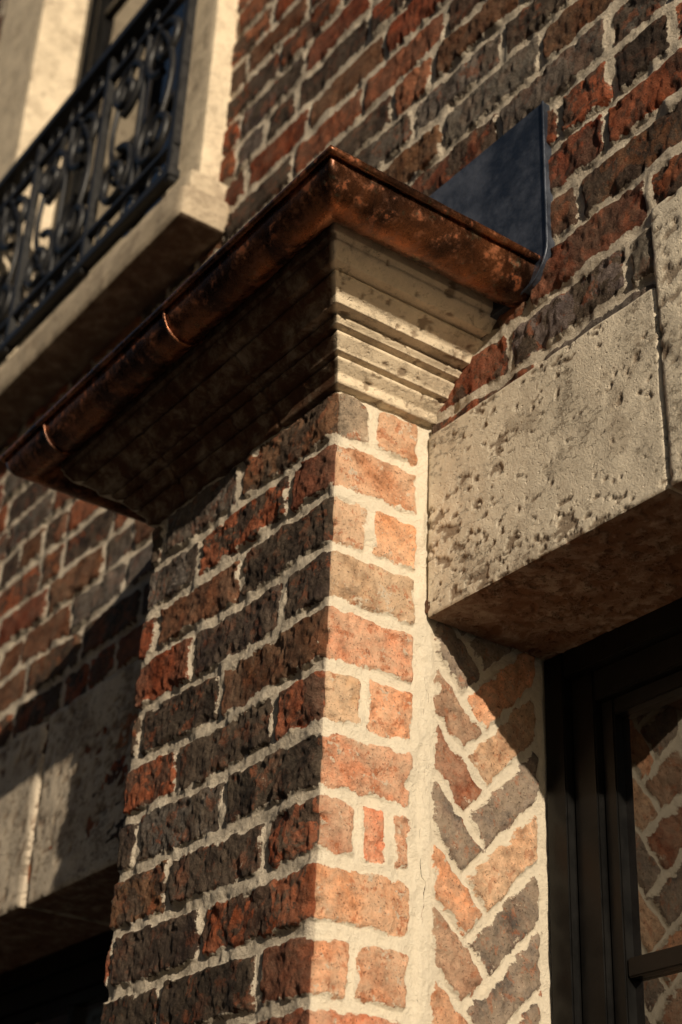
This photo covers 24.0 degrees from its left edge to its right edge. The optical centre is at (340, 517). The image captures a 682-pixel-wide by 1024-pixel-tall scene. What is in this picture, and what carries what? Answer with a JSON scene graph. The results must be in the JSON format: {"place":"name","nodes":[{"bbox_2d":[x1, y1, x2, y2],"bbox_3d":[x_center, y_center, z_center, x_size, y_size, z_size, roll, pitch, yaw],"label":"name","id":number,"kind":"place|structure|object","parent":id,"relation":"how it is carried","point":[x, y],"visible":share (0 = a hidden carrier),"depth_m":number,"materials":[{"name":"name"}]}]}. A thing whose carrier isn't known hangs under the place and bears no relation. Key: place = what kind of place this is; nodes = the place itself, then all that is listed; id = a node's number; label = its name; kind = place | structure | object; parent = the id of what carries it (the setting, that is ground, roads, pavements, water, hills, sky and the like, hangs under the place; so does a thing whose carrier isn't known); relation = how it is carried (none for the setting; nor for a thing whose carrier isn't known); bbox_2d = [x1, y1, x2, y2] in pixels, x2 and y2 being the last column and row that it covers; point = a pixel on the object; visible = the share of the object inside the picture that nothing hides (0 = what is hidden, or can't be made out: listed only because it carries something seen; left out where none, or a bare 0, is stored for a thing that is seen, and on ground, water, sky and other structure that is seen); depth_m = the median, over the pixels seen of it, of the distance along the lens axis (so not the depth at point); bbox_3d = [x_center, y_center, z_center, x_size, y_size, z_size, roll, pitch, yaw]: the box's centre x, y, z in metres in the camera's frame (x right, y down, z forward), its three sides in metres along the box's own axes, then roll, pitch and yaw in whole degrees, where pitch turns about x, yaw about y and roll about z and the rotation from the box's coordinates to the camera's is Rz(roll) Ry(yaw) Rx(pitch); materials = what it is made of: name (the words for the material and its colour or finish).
{"place":"outdoors","nodes":[
{"label":"outdoors","id":0,"kind":"place"},
{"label":"pavement","id":1,"kind":"structure","parent":0,"visible":0},
{"bbox_2d":[100,390,430,1023],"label":"pier","id":2,"kind":"structure","parent":1,"relation":"on","point":[272,849],"depth_m":1.89,"materials":[{"name":"brick"}]},
{"bbox_2d":[61,222,496,527],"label":"stone cornice","id":3,"kind":"structure","parent":2,"relation":"on","point":[333,307],"depth_m":2.04,"materials":[{"name":"stone"}]},
{"bbox_2d":[0,145,539,523],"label":"copper gutter","id":4,"kind":"object","parent":3,"relation":"on","point":[315,198],"visible":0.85,"depth_m":1.96,"materials":[{"name":"brown metal"}]},
{"bbox_2d":[0,0,681,949],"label":"wall","id":5,"kind":"structure","parent":1,"relation":"on","point":[428,96],"depth_m":2.42,"materials":[{"name":"brick"}]},
{"bbox_2d":[0,0,87,365],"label":"window surround","id":6,"kind":"object","parent":5,"relation":"attached to","point":[40,43],"visible":0.37,"depth_m":4.21,"materials":[{"name":"stone"}]},
{"bbox_2d":[0,723,110,974],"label":"lintel","id":7,"kind":"structure","parent":5,"relation":"attached to","point":[29,934],"depth_m":2.75,"materials":[{"name":"stone"}]},
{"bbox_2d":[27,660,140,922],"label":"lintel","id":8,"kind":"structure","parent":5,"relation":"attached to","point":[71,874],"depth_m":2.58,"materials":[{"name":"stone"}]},
{"bbox_2d":[0,169,229,446],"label":"balcony","id":9,"kind":"structure","parent":5,"relation":"attached to","point":[171,237],"depth_m":3.03,"materials":[{"name":"stone"}]},
{"bbox_2d":[0,0,197,363],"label":"iron balcony railing","id":10,"kind":"object","parent":9,"relation":"on","point":[121,56],"visible":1,"depth_m":3.32,"materials":[{"name":"metal"}]},
{"bbox_2d":[161,0,238,199],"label":"window surround","id":11,"kind":"object","parent":5,"relation":"attached to","point":[208,99],"visible":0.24,"depth_m":3.05,"materials":[{"name":"stone"}]},
{"bbox_2d":[424,619,552,1023],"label":"herringbone jamb","id":12,"kind":"object","parent":5,"relation":"attached to","point":[488,958],"visible":0.86,"depth_m":1.86,"materials":[{"name":"brick"}]},
{"bbox_2d":[429,101,554,319],"bbox_3d":[0.173,-0.358,2.121,0.015,0.287,0.304,21,-35,-30],"label":"metal flashing panel","id":13,"kind":"object","parent":5,"relation":"attached to","point":[501,185],"visible":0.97,"depth_m":2.08,"materials":[{"name":"metal"}]},
{"bbox_2d":[428,288,681,660],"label":"window lintel","id":14,"kind":"structure","parent":5,"relation":"attached to","point":[555,509],"depth_m":1.83,"materials":[{"name":"beige stone"}]},
{"bbox_2d":[544,598,681,1023],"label":"window frame","id":15,"kind":"object","parent":5,"relation":"attached to","point":[598,688],"visible":0.91,"depth_m":1.87,"materials":[{"name":"black wood"}]},
{"bbox_2d":[622,693,681,1023],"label":"window glass","id":16,"kind":"object","parent":15,"relation":"in","point":[652,742],"visible":1,"depth_m":1.81,"materials":[{"name":"clear glass"}]},
{"bbox_2d":[651,187,681,490],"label":"lintel end block","id":17,"kind":"structure","parent":5,"relation":"attached to","point":[666,219],"depth_m":1.73,"materials":[{"name":"stone"}]},
{"bbox_3d":[-0.477,-2.279,4.543,0.220,0.203,1.382,21,-35,-30],"label":"window surround head","id":18,"kind":"object","parent":5,"relation":"attached to","visible":0},
{"bbox_2d":[34,0,174,331],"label":"window frame","id":19,"kind":"object","parent":18,"relation":"attached to","point":[99,13],"visible":0.06,"depth_m":4.20,"materials":[{"name":"black paint"}]},
{"bbox_2d":[65,0,184,298],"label":"window glass","id":20,"kind":"object","parent":19,"relation":"attached to","point":[122,15],"depth_m":3.85,"materials":[{"name":"black"}]}
]}

